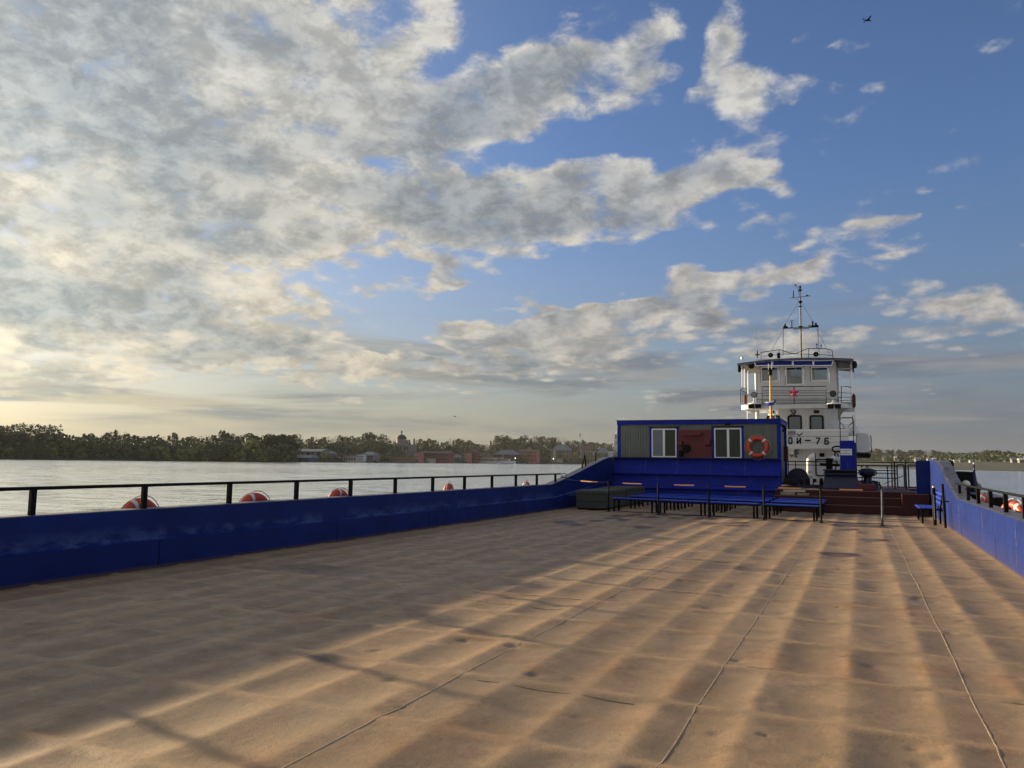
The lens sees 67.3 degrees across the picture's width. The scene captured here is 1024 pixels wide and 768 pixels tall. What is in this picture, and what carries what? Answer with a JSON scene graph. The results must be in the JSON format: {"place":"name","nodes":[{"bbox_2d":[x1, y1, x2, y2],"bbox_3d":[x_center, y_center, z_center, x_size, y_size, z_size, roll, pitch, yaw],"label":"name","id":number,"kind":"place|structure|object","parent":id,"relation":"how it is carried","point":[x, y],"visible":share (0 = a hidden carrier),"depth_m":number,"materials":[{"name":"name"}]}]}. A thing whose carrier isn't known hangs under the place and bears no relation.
{"place":"outdoors","nodes":[
{"label":"outdoors","id":0,"kind":"place"},
{"bbox_2d":[0,459,1023,515],"bbox_3d":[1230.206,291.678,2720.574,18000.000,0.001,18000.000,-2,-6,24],"label":"river water","id":1,"kind":"structure","parent":0,"point":[22,473],"depth_m":119.48,"materials":[{"name":"white liquid"}]},
{"bbox_2d":[479,454,500,462],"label":"landing stage","id":2,"kind":"object","parent":1,"relation":"on","point":[488,458],"visible":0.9,"depth_m":991.81,"materials":[{"name":"white metal"}]},
{"bbox_2d":[497,457,515,463],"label":"river ship","id":3,"kind":"object","parent":1,"relation":"on","point":[504,461],"visible":0.89,"depth_m":995.52,"materials":[{"name":"white metal"}]},
{"bbox_2d":[737,284,875,486],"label":"pusher tug","id":4,"kind":"object","parent":1,"relation":"on","point":[811,409],"visible":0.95,"depth_m":46.52,"materials":[{"name":"white paint"}]},
{"bbox_2d":[856,433,871,460],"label":"lifeboat","id":5,"kind":"object","parent":4,"relation":"hanging from","point":[863,444],"visible":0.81,"depth_m":46.74,"materials":[{"name":"white paint"}]},
{"bbox_3d":[3.935,4.618,17.660,12.650,2.140,39.050,-2,-6,24],"label":"barge hull","id":6,"kind":"object","parent":1,"relation":"on","visible":0},
{"bbox_2d":[0,457,613,589],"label":"bulwark","id":7,"kind":"object","parent":6,"relation":"on","point":[43,548],"visible":0.66,"depth_m":13.02,"materials":[{"name":"blue paint"}]},
{"bbox_2d":[121,495,158,508],"bbox_3d":[-5.796,2.210,11.947,0.178,0.969,0.969,-2,-28,21],"label":"lifebuoy","id":8,"kind":"object","parent":7,"relation":"attached to","point":[134,502],"visible":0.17,"depth_m":11.84,"materials":[{"name":"plastic"}]},
{"bbox_2d":[239,491,269,501],"bbox_3d":[-4.768,2.439,14.217,0.178,0.932,0.932,-2,-7,29],"label":"lifebuoy","id":9,"kind":"object","parent":7,"relation":"attached to","point":[251,496],"visible":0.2,"depth_m":14.15,"materials":[{"name":"plastic"}]},
{"bbox_2d":[0,473,560,515],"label":"handrail","id":10,"kind":"object","parent":7,"relation":"on","point":[32,499],"visible":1,"depth_m":13.15,"materials":[{"name":"black metal"}]},
{"bbox_2d":[328,487,347,496],"bbox_3d":[-3.730,2.678,16.518,0.178,0.906,0.906,-2,-6,22],"label":"lifebuoy","id":11,"kind":"object","parent":7,"relation":"attached to","point":[337,492],"visible":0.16,"depth_m":16.44,"materials":[{"name":"plastic"}]},
{"bbox_2d":[0,502,1023,767],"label":"deck","id":12,"kind":"structure","parent":6,"relation":"on","point":[690,636],"depth_m":6.73,"materials":[{"name":"brown metal"}]},
{"bbox_2d":[575,488,625,509],"bbox_3d":[3.275,4.187,28.109,1.120,0.670,2.720,-2,-6,24],"label":"storage chest","id":13,"kind":"object","parent":12,"relation":"on","point":[593,499],"visible":0.99,"depth_m":27.01,"materials":[{"name":"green metal"}]},
{"bbox_2d":[598,486,644,505],"bbox_3d":[4.385,4.438,30.613,1.200,0.700,2.620,-2,-6,24],"label":"storage chest","id":14,"kind":"object","parent":12,"relation":"on","point":[634,490],"visible":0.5,"depth_m":30.03,"materials":[{"name":"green metal"}]},
{"bbox_2d":[611,497,656,511],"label":"bench","id":15,"kind":"object","parent":12,"relation":"on","point":[634,499],"visible":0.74,"depth_m":25.87,"materials":[{"name":"blue metal"}]},
{"bbox_2d":[628,495,671,509],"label":"bench","id":16,"kind":"object","parent":12,"relation":"on","point":[647,497],"visible":0.84,"depth_m":27.59,"materials":[{"name":"blue metal"}]},
{"bbox_2d":[636,494,677,508],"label":"bench","id":17,"kind":"object","parent":12,"relation":"on","point":[653,495],"visible":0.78,"depth_m":28.69,"materials":[{"name":"blue metal"}]},
{"bbox_2d":[645,493,686,504],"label":"bench","id":18,"kind":"object","parent":12,"relation":"on","point":[665,494],"visible":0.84,"depth_m":29.81,"materials":[{"name":"blue metal"}]},
{"bbox_2d":[659,499,707,514],"bbox_3d":[5.545,4.013,25.019,1.580,0.455,0.430,-3,-7,33],"label":"bench","id":19,"kind":"object","parent":12,"relation":"on","point":[680,501],"visible":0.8,"depth_m":24.92,"materials":[{"name":"blue metal"}]},
{"bbox_2d":[671,497,717,511],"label":"bench","id":20,"kind":"object","parent":12,"relation":"on","point":[696,499],"visible":0.91,"depth_m":26.64,"materials":[{"name":"blue metal"}]},
{"bbox_2d":[612,457,780,505],"bbox_3d":[7.522,4.003,31.906,6.910,1.900,0.275,-2,-6,24],"label":"breakwater bulkhead","id":21,"kind":"object","parent":12,"relation":"on","point":[752,475],"visible":0.74,"depth_m":31.78,"materials":[{"name":"blue paint"}]},
{"bbox_2d":[616,419,787,484],"bbox_3d":[8.268,2.943,33.438,6.860,2.635,3.100,-2,-6,24],"label":"deck cabin","id":22,"kind":"object","parent":21,"relation":"on","point":[647,438],"visible":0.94,"depth_m":32.22,"materials":[{"name":"blue"}]},
{"bbox_2d":[649,427,678,456],"bbox_3d":[6.464,2.462,32.689,1.304,1.293,0.090,-2,-6,24],"label":"window","id":23,"kind":"structure","parent":22,"relation":"in","point":[663,442],"depth_m":32.67,"materials":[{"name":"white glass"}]},
{"bbox_2d":[678,430,711,457],"bbox_3d":[7.603,2.499,32.049,1.378,1.192,0.290,-2,-6,24],"label":"fire board","id":24,"kind":"object","parent":22,"relation":"attached to","point":[695,443],"visible":1,"depth_m":32.08,"materials":[{"name":"red metal"}]},
{"bbox_2d":[711,426,743,457],"bbox_3d":[8.869,2.390,31.609,1.331,1.319,0.090,-2,-6,24],"label":"window","id":25,"kind":"structure","parent":22,"relation":"in","point":[726,442],"depth_m":31.60,"materials":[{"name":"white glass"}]},
{"bbox_2d":[744,435,770,459],"bbox_3d":[9.908,2.556,30.995,1.033,1.033,0.192,-2,-6,24],"label":"lifebuoy","id":26,"kind":"object","parent":22,"relation":"attached to","point":[764,452],"visible":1,"depth_m":30.94,"materials":[{"name":"plastic"}]},
{"bbox_2d":[768,364,772,418],"bbox_3d":[11.525,1.776,34.184,0.220,5.386,0.214,-2,-6,24],"label":"signal mast","id":27,"kind":"object","parent":22,"relation":"on","point":[770,372],"visible":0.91,"depth_m":34.31,"materials":[{"name":"metal"}]},
{"bbox_2d":[678,496,724,510],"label":"bench","id":28,"kind":"object","parent":12,"relation":"on","point":[702,497],"visible":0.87,"depth_m":27.58,"materials":[{"name":"blue metal"}]},
{"bbox_2d":[686,495,728,506],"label":"bench","id":29,"kind":"object","parent":12,"relation":"on","point":[704,496],"visible":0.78,"depth_m":29.04,"materials":[{"name":"blue metal"}]},
{"bbox_2d":[567,479,884,525],"bbox_3d":[6.000,3.658,24.337,10.499,1.038,0.686,-3,-7,36],"label":"barrier","id":30,"kind":"object","parent":12,"relation":"on","point":[821,520],"visible":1,"depth_m":23.03,"materials":[{"name":"black metal"}]},
{"bbox_2d":[706,501,760,518],"bbox_3d":[6.935,3.937,24.089,1.580,0.455,0.430,-3,-7,33],"label":"bench","id":31,"kind":"object","parent":12,"relation":"on","point":[733,503],"visible":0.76,"depth_m":23.92,"materials":[{"name":"blue metal"}]},
{"bbox_2d":[718,499,767,514],"bbox_3d":[7.771,4.123,25.841,1.580,0.455,0.430,-3,-7,33],"label":"bench","id":32,"kind":"object","parent":12,"relation":"on","point":[740,500],"visible":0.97,"depth_m":25.79,"materials":[{"name":"blue metal"}]},
{"bbox_2d":[724,498,771,512],"bbox_3d":[8.231,4.229,26.835,1.580,0.455,0.430,-3,-7,33],"label":"bench","id":33,"kind":"object","parent":12,"relation":"on","point":[768,500],"visible":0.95,"depth_m":26.88,"materials":[{"name":"blue metal"}]},
{"bbox_2d":[729,496,775,509],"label":"bench","id":34,"kind":"object","parent":12,"relation":"on","point":[752,498],"visible":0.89,"depth_m":27.97,"materials":[{"name":"blue metal"}]},
{"bbox_2d":[762,503,819,521],"bbox_3d":[8.392,3.857,23.115,1.580,0.455,0.430,-3,-7,33],"label":"bench","id":35,"kind":"object","parent":12,"relation":"on","point":[768,505],"visible":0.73,"depth_m":22.95,"materials":[{"name":"blue metal"}]},
{"bbox_2d":[771,501,823,517],"bbox_3d":[9.228,4.043,24.867,1.580,0.455,0.430,-3,-7,33],"label":"bench","id":36,"kind":"object","parent":12,"relation":"on","point":[796,503],"visible":0.84,"depth_m":24.74,"materials":[{"name":"blue metal"}]},
{"bbox_2d":[774,499,825,514],"bbox_3d":[9.688,4.149,25.860,1.580,0.455,0.430,-3,-7,33],"label":"bench","id":37,"kind":"object","parent":12,"relation":"on","point":[801,501],"visible":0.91,"depth_m":25.74,"materials":[{"name":"blue metal"}]},
{"bbox_2d":[778,498,825,512],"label":"bench","id":38,"kind":"object","parent":12,"relation":"on","point":[803,499],"visible":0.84,"depth_m":26.96,"materials":[{"name":"blue metal"}]},
{"bbox_2d":[774,486,929,515],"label":"deck steps","id":39,"kind":"structure","parent":12,"relation":"on","point":[900,501],"depth_m":26.71,"materials":[{"name":"red paint"}]},
{"bbox_2d":[781,489,818,494],"bbox_3d":[10.696,3.935,28.061,1.750,0.225,0.630,-2,-6,24],"label":"wooden pallet","id":40,"kind":"object","parent":39,"relation":"on","point":[788,492],"visible":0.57,"depth_m":27.91,"materials":[{"name":"brown wood"}]},
{"bbox_2d":[797,478,822,487],"bbox_3d":[12.232,3.998,31.075,1.350,0.400,0.530,-2,-6,24],"label":"anchor winch","id":41,"kind":"object","parent":39,"relation":"on","point":[814,484],"visible":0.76,"depth_m":31.00,"materials":[{"name":"black metal"}]},
{"bbox_2d":[823,469,858,488],"bbox_3d":[12.883,3.714,30.104,1.309,0.727,1.272,-2,-6,24],"label":"winch housing","id":42,"kind":"object","parent":39,"relation":"on","point":[839,479],"visible":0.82,"depth_m":29.64,"materials":[{"name":"blue paint"}]},
{"bbox_2d":[839,416,856,472],"bbox_3d":[13.498,2.568,30.884,0.611,2.578,0.615,-2,-6,24],"label":"control cabinet","id":43,"kind":"object","parent":42,"relation":"on","point":[848,455],"visible":0.88,"depth_m":30.60,"materials":[{"name":"blue metal"}]},
{"bbox_2d":[859,484,875,490],"bbox_3d":[12.970,3.767,28.082,0.550,0.220,0.500,-2,-6,24],"label":"red locker","id":44,"kind":"object","parent":39,"relation":"on","point":[872,487],"visible":0.8,"depth_m":27.85,"materials":[{"name":"red metal"}]},
{"bbox_2d":[858,465,882,488],"bbox_3d":[14.022,3.672,30.321,1.049,0.917,0.737,-2,-6,24],"label":"capstan","id":45,"kind":"object","parent":39,"relation":"on","point":[867,473],"visible":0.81,"depth_m":30.15,"materials":[{"name":"blue paint"}]},
{"bbox_2d":[788,485,916,490],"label":"after deck","id":46,"kind":"structure","parent":12,"relation":"on","point":[911,489],"depth_m":31.24,"materials":[{"name":"red paint"}]},
{"bbox_2d":[782,468,808,485],"bbox_3d":[11.974,4.027,32.992,1.378,0.834,0.705,-2,-6,24],"label":"rope reel","id":47,"kind":"object","parent":46,"relation":"on","point":[794,475],"visible":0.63,"depth_m":32.70,"materials":[{"name":"blue paint"}]},
{"bbox_2d":[820,458,839,468],"bbox_3d":[13.158,3.661,31.812,0.763,1.180,0.315,-2,-6,24],"label":"mooring bitt","id":48,"kind":"object","parent":46,"relation":"on","point":[829,464],"visible":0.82,"depth_m":31.75,"materials":[{"name":"black metal"}]},
{"bbox_2d":[831,446,839,468],"bbox_3d":[13.493,3.411,31.929,0.510,1.713,0.234,-2,-6,24],"label":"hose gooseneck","id":49,"kind":"object","parent":46,"relation":"on","point":[834,458],"visible":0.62,"depth_m":31.99,"materials":[{"name":"white metal"}]},
{"bbox_2d":[787,461,915,472],"bbox_3d":[15.066,3.985,34.222,5.368,1.066,0.048,-2,-6,24],"label":"guard rail","id":50,"kind":"object","parent":46,"relation":"on","point":[788,464],"visible":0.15,"depth_m":34.49,"materials":[{"name":"black metal"}]},
{"bbox_2d":[857,465,903,486],"bbox_3d":[15.684,3.900,32.611,1.905,0.928,0.092,-2,-6,24],"label":"blue rail","id":51,"kind":"object","parent":46,"relation":"on","point":[887,474],"visible":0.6,"depth_m":32.55,"materials":[{"name":"metal"}]},
{"bbox_2d":[893,461,915,488],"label":"gate","id":52,"kind":"structure","parent":46,"relation":"on","point":[905,474],"depth_m":30.61,"materials":[{"name":"black metal"}]},
{"bbox_2d":[915,490,941,523],"bbox_3d":[12.543,3.678,23.157,0.627,0.922,2.000,-2,-6,24],"label":"park bench","id":53,"kind":"object","parent":12,"relation":"on","point":[925,507],"visible":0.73,"depth_m":22.42,"materials":[{"name":"blue metal"}]},
{"bbox_2d":[931,484,948,527],"bbox_3d":[11.852,3.357,21.340,0.220,1.182,1.028,0,-6,6],"label":"gate post","id":54,"kind":"object","parent":12,"relation":"on","point":[934,505],"visible":0.98,"depth_m":21.70,"materials":[{"name":"black metal"}]},
{"bbox_2d":[915,460,1023,578],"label":"bulwark","id":55,"kind":"object","parent":6,"relation":"attached to","point":[996,533],"visible":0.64,"depth_m":16.22,"materials":[{"name":"blue paint"}]},
{"bbox_2d":[954,483,1023,517],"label":"handrail","id":56,"kind":"object","parent":55,"relation":"on","point":[990,500],"visible":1,"depth_m":15.11,"materials":[{"name":"black metal"}]},
{"bbox_2d":[1001,498,1021,512],"bbox_3d":[9.719,2.698,14.904,0.178,0.969,0.969,1,-21,-1],"label":"lifebuoy","id":57,"kind":"object","parent":55,"relation":"attached to","point":[1016,506],"visible":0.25,"depth_m":14.78,"materials":[{"name":"plastic"}]},
{"bbox_2d":[0,450,1023,471],"bbox_3d":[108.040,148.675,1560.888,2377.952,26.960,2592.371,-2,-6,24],"label":"river bank","id":58,"kind":"structure","parent":0,"point":[995,466],"depth_m":702.30,"materials":[{"name":"green plant"}]},
{"bbox_2d":[2,431,27,450],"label":"leafy tree","id":59,"kind":"object","parent":58,"relation":"on","point":[10,436],"visible":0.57,"depth_m":556.12,"materials":[{"name":"green plant"}]},
{"bbox_2d":[13,432,29,456],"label":"leafy tree","id":60,"kind":"object","parent":58,"relation":"on","point":[24,435],"visible":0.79,"depth_m":555.23,"materials":[{"name":"green plant"}]},
{"bbox_2d":[22,448,41,457],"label":"willow bush","id":61,"kind":"object","parent":58,"relation":"on","point":[33,452],"visible":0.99,"depth_m":548.44,"materials":[{"name":"green plant"}]},
{"bbox_2d":[36,447,52,458],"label":"willow bush","id":62,"kind":"object","parent":58,"relation":"on","point":[45,451],"visible":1,"depth_m":549.55,"materials":[{"name":"green plant"}]},
{"bbox_2d":[40,433,58,457],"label":"leafy tree","id":63,"kind":"object","parent":58,"relation":"on","point":[53,435],"visible":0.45,"depth_m":573.72,"materials":[{"name":"green plant"}]},
{"bbox_2d":[134,449,151,458],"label":"willow bush","id":64,"kind":"object","parent":58,"relation":"on","point":[142,455],"visible":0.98,"depth_m":584.77,"materials":[{"name":"green plant"}]},
{"bbox_2d":[0,434,293,460],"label":"undergrowth","id":65,"kind":"object","parent":58,"relation":"on","point":[117,449],"visible":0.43,"depth_m":585.16,"materials":[{"name":"green plant"}]},
{"bbox_2d":[144,447,164,459],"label":"willow bush","id":66,"kind":"object","parent":58,"relation":"on","point":[157,453],"visible":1,"depth_m":587.47,"materials":[{"name":"green plant"}]},
{"bbox_2d":[154,446,171,459],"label":"willow bush","id":67,"kind":"object","parent":58,"relation":"on","point":[163,453],"visible":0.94,"depth_m":591.98,"materials":[{"name":"green plant"}]},
{"bbox_2d":[174,448,188,459],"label":"willow bush","id":68,"kind":"object","parent":58,"relation":"on","point":[179,456],"visible":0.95,"depth_m":598.21,"materials":[{"name":"green plant"}]},
{"bbox_2d":[183,438,207,460],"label":"willow bush","id":69,"kind":"object","parent":58,"relation":"on","point":[192,441],"visible":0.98,"depth_m":600.34,"materials":[{"name":"green plant"}]},
{"bbox_2d":[208,448,227,460],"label":"willow bush","id":70,"kind":"object","parent":58,"relation":"on","point":[216,455],"visible":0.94,"depth_m":605.26,"materials":[{"name":"green plant"}]},
{"bbox_2d":[208,443,237,460],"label":"willow bush","id":71,"kind":"object","parent":58,"relation":"on","point":[223,452],"visible":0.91,"depth_m":607.89,"materials":[{"name":"green plant"}]},
{"bbox_2d":[224,444,240,460],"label":"willow bush","id":72,"kind":"object","parent":58,"relation":"on","point":[231,450],"visible":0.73,"depth_m":613.24,"materials":[{"name":"green plant"}]},
{"bbox_2d":[237,433,257,445],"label":"leafy tree","id":73,"kind":"object","parent":58,"relation":"on","point":[249,435],"visible":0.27,"depth_m":674.11,"materials":[{"name":"green plant"}]},
{"bbox_2d":[237,438,261,460],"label":"willow bush","id":74,"kind":"object","parent":58,"relation":"on","point":[254,442],"visible":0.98,"depth_m":617.35,"materials":[{"name":"green plant"}]},
{"bbox_2d":[245,445,264,459],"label":"willow bush","id":75,"kind":"object","parent":58,"relation":"on","point":[251,453],"visible":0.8,"depth_m":621.44,"materials":[{"name":"green plant"}]},
{"bbox_2d":[251,434,275,459],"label":"leafy tree","id":76,"kind":"object","parent":58,"relation":"on","point":[262,444],"visible":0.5,"depth_m":633.47,"materials":[{"name":"green plant"}]},
{"bbox_2d":[259,447,279,460],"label":"willow bush","id":77,"kind":"object","parent":58,"relation":"on","point":[273,455],"visible":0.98,"depth_m":622.79,"materials":[{"name":"green plant"}]},
{"bbox_2d":[264,442,288,461],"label":"willow bush","id":78,"kind":"object","parent":58,"relation":"on","point":[282,453],"visible":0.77,"depth_m":628.60,"materials":[{"name":"green plant"}]},
{"bbox_2d":[272,435,291,460],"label":"leafy tree","id":79,"kind":"object","parent":58,"relation":"on","point":[277,440],"visible":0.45,"depth_m":636.72,"materials":[{"name":"green plant"}]},
{"bbox_2d":[275,442,298,460],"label":"willow bush","id":80,"kind":"object","parent":58,"relation":"on","point":[288,451],"visible":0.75,"depth_m":634.01,"materials":[{"name":"green plant"}]},
{"bbox_2d":[275,434,301,457],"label":"leafy tree","id":81,"kind":"object","parent":58,"relation":"on","point":[290,439],"visible":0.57,"depth_m":640.00,"materials":[{"name":"green plant"}]},
{"bbox_2d":[292,455,318,461],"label":"town house","id":82,"kind":"structure","parent":58,"relation":"on","point":[307,458],"depth_m":675.43,"materials":[{"name":"grey"}]},
{"bbox_2d":[297,449,329,457],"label":"town house","id":83,"kind":"structure","parent":58,"relation":"on","point":[320,452],"depth_m":734.47,"materials":[{"name":"grey paint"}]},
{"bbox_2d":[329,442,343,453],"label":"leafy tree","id":84,"kind":"object","parent":58,"relation":"on","point":[339,446],"visible":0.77,"depth_m":815.16,"materials":[{"name":"green plant"}]},
{"bbox_2d":[333,455,363,462],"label":"town house","id":85,"kind":"structure","parent":58,"relation":"on","point":[354,459],"depth_m":730.25,"materials":[{"name":"beige paint"}]},
{"bbox_2d":[363,452,379,460],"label":"town house","id":86,"kind":"structure","parent":58,"relation":"on","point":[373,456],"depth_m":771.44,"materials":[{"name":"grey paint"}]},
{"bbox_2d":[380,457,415,462],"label":"town house","id":87,"kind":"structure","parent":58,"relation":"on","point":[401,460],"depth_m":783.87,"materials":[{"name":"grey paint"}]},
{"bbox_2d":[393,431,416,456],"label":"church","id":88,"kind":"structure","parent":58,"relation":"on","point":[401,445],"depth_m":907.66,"materials":[{"name":"grey paint"}]},
{"bbox_2d":[414,452,423,462],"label":"warehouse","id":89,"kind":"structure","parent":58,"relation":"on","point":[419,456],"depth_m":849.38,"materials":[{"name":"brick"}]},
{"bbox_2d":[421,451,454,462],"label":"warehouse","id":90,"kind":"structure","parent":58,"relation":"on","point":[443,456],"depth_m":889.54,"materials":[{"name":"red brick"}]},
{"bbox_2d":[294,452,596,462],"bbox_3d":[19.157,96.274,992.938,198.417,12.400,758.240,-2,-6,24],"label":"undergrowth","id":91,"kind":"object","parent":58,"relation":"on","point":[411,456],"visible":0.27,"depth_m":840.87,"materials":[{"name":"green plant"}]},
{"bbox_2d":[299,437,616,456],"bbox_3d":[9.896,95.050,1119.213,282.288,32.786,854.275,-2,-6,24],"label":"undergrowth","id":92,"kind":"object","parent":58,"relation":"on","point":[363,449],"visible":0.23,"depth_m":899.99,"materials":[{"name":"green plant"}]},
{"bbox_2d":[461,453,471,462],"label":"warehouse","id":93,"kind":"structure","parent":58,"relation":"on","point":[467,457],"depth_m":965.53,"materials":[{"name":"brick"}]},
{"bbox_2d":[466,449,478,462],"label":"warehouse","id":94,"kind":"structure","parent":58,"relation":"on","point":[475,455],"depth_m":983.36,"materials":[{"name":"red brick"}]},
{"bbox_2d":[493,450,520,460],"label":"town house","id":95,"kind":"structure","parent":58,"relation":"on","point":[511,454],"depth_m":1064.33,"materials":[{"name":"grey"}]},
{"bbox_2d":[519,450,539,462],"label":"town house","id":96,"kind":"structure","parent":58,"relation":"on","point":[534,455],"depth_m":1061.87,"materials":[{"name":"red brick"}]},
{"bbox_2d":[539,448,551,461],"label":"leafy tree","id":97,"kind":"object","parent":58,"relation":"on","point":[544,453],"visible":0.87,"depth_m":1077.27,"materials":[{"name":"green plant"}]},
{"bbox_2d":[548,449,555,462],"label":"town house","id":98,"kind":"structure","parent":58,"relation":"on","point":[553,452],"depth_m":1085.78,"materials":[{"name":"beige paint"}]},
{"bbox_2d":[553,444,571,459],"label":"town house","id":99,"kind":"structure","parent":58,"relation":"on","point":[561,449],"depth_m":1144.80,"materials":[{"name":"grey paint"}]},
{"bbox_2d":[581,445,594,459],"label":"town house","id":100,"kind":"structure","parent":58,"relation":"on","point":[588,450],"depth_m":1173.09,"materials":[{"name":"beige paint"}]},
{"bbox_2d":[597,448,607,458],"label":"town house","id":101,"kind":"structure","parent":58,"relation":"on","point":[602,451],"depth_m":1200.33,"materials":[{"name":"grey paint"}]},
{"bbox_2d":[857,452,1023,461],"bbox_3d":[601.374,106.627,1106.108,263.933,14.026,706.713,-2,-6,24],"label":"undergrowth","id":102,"kind":"object","parent":58,"relation":"on","point":[1005,457],"visible":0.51,"depth_m":928.14,"materials":[{"name":"green plant"}]},
{"bbox_2d":[0,0,1023,456],"label":"sky","id":103,"kind":"structure","parent":0,"point":[566,219],"materials":[{"name":"blue"}]},
{"bbox_2d":[956,471,981,491],"bbox_3d":[14.602,3.579,24.805,0.720,1.500,2.740,-2,-6,24],"label":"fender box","id":104,"kind":"object","parent":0,"point":[965,477],"visible":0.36,"depth_m":23.76,"materials":[{"name":"black metal"}]},
{"bbox_2d":[971,463,977,491],"bbox_3d":[13.516,3.236,22.433,0.260,1.880,0.247,-2,-6,24],"label":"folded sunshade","id":105,"kind":"object","parent":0,"point":[974,482],"visible":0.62,"depth_m":22.44,"materials":[{"name":"blue fabric"}]},
{"bbox_2d":[970,492,1008,506],"bbox_3d":[12.586,3.398,20.411,0.530,0.930,3.460,-2,-6,24],"label":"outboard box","id":106,"kind":"object","parent":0,"point":[998,500],"visible":0.14,"depth_m":18.91,"materials":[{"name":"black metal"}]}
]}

